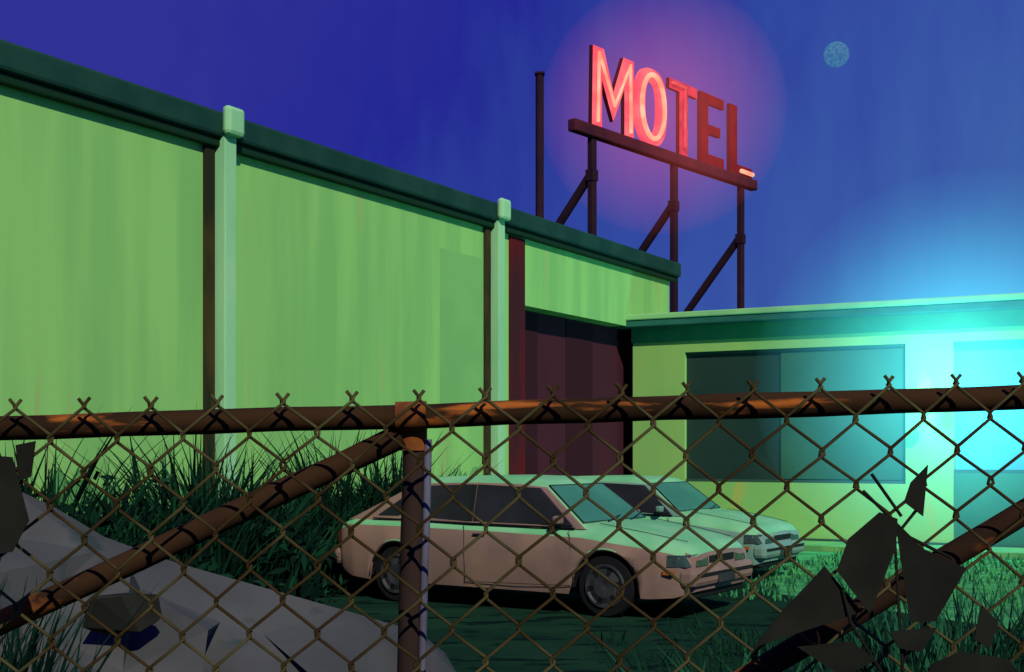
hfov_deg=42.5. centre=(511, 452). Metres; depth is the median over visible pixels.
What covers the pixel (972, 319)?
header band
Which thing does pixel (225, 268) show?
column
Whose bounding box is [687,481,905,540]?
wall under window
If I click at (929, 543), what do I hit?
plinth
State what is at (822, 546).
walkway
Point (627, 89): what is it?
motel sign
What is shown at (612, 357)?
entrance
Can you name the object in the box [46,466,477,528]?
weathered plinth
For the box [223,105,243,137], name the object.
column cap
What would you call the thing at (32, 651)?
tall grass
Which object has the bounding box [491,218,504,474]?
column
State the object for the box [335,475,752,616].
parked car
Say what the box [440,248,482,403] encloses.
wall patch
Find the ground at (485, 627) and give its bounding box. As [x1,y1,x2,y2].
[314,566,1023,671]
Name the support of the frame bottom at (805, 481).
on the wall pillar at (930, 358)
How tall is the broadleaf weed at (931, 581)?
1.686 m
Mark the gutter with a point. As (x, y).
(45, 91)
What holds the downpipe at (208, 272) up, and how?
attached to the wall at (101, 267)
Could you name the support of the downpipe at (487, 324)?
attached to the wall at (101, 267)
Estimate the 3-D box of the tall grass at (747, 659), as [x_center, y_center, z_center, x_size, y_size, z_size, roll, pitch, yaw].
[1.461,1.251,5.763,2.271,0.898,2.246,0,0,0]
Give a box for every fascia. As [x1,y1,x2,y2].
[0,39,680,276]
[612,299,1023,330]
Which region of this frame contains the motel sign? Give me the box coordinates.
[556,45,756,311]
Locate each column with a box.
[215,133,235,495]
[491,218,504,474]
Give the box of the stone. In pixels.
[83,593,161,633]
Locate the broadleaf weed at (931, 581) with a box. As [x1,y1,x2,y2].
[752,465,1018,671]
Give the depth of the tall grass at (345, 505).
13.25 m
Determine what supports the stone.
on the concrete rubble
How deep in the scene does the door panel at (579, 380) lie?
24.42 m
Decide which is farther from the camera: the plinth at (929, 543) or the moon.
the moon
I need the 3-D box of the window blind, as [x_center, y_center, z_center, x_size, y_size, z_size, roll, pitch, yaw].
[5.953,-0.685,23.776,2.250,2.330,0.023,0,0,29]
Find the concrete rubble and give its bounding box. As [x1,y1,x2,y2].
[0,492,455,671]
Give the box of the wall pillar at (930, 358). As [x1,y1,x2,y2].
[906,329,954,542]
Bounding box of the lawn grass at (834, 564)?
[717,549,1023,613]
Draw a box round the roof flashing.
[625,293,1023,320]
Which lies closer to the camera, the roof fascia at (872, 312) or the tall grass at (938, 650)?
the tall grass at (938, 650)
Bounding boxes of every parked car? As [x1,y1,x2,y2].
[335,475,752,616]
[577,475,803,569]
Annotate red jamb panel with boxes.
[509,235,524,474]
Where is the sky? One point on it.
(895, 171)
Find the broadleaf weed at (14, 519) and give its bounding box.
[0,441,35,560]
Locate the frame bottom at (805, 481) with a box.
[686,479,905,483]
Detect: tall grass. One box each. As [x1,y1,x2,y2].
[0,398,504,599]
[0,565,161,671]
[578,616,1021,671]
[766,555,1023,671]
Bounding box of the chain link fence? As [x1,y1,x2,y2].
[0,371,1023,671]
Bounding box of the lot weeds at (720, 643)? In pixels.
[577,609,1023,671]
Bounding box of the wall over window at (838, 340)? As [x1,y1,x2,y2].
[685,331,905,352]
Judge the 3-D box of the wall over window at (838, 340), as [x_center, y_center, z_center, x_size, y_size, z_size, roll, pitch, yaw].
[5.170,-2.030,24.261,4.150,0.220,0.250,0,0,29]
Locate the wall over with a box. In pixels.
[953,326,1023,341]
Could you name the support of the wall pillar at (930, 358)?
on the ground at (485, 627)
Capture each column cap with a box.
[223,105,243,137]
[498,198,510,220]
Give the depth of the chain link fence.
1.70 m
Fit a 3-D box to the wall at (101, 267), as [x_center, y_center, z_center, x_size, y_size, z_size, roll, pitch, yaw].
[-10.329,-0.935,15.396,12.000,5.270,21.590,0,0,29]
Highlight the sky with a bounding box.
[0,0,1023,312]
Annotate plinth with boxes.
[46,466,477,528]
[799,538,1023,547]
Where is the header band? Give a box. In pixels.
[631,309,1023,342]
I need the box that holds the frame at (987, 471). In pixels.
[954,469,1023,472]
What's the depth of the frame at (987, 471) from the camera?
22.52 m
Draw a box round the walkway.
[803,541,1023,558]
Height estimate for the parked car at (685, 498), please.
1.375 m
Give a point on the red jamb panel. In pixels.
(516, 339)
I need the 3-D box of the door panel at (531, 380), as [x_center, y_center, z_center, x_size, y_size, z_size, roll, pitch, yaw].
[0.172,-0.360,22.514,0.018,4.080,1.100,0,0,29]
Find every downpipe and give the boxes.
[203,146,214,498]
[484,228,490,474]
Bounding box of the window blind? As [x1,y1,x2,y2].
[781,348,904,479]
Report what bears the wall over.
attached to the wall pillar at (930, 358)
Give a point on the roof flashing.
(908, 302)
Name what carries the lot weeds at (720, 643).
on the ground at (485, 627)
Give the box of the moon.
[824,41,848,66]
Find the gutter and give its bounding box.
[0,72,676,282]
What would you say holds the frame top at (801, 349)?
attached to the wall pillar at (930, 358)
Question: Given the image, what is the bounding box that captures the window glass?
[687,347,905,483]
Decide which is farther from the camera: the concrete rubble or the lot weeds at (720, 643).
the lot weeds at (720, 643)
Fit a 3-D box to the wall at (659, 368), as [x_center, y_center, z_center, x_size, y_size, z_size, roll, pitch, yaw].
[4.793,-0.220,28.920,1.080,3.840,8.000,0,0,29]
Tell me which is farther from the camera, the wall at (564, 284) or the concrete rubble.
the wall at (564, 284)
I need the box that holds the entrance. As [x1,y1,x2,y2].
[525,310,632,475]
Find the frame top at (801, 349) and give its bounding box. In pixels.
[686,344,905,354]
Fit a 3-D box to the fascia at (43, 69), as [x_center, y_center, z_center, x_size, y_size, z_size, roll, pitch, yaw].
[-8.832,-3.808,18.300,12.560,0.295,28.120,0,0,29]
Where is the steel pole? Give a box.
[535,71,544,217]
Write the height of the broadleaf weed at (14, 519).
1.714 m
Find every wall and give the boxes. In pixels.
[0,85,523,501]
[525,239,668,326]
[633,341,686,480]
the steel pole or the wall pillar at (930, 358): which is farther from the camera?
the steel pole
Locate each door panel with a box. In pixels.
[525,313,537,474]
[566,321,592,475]
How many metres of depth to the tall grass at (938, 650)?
6.00 m

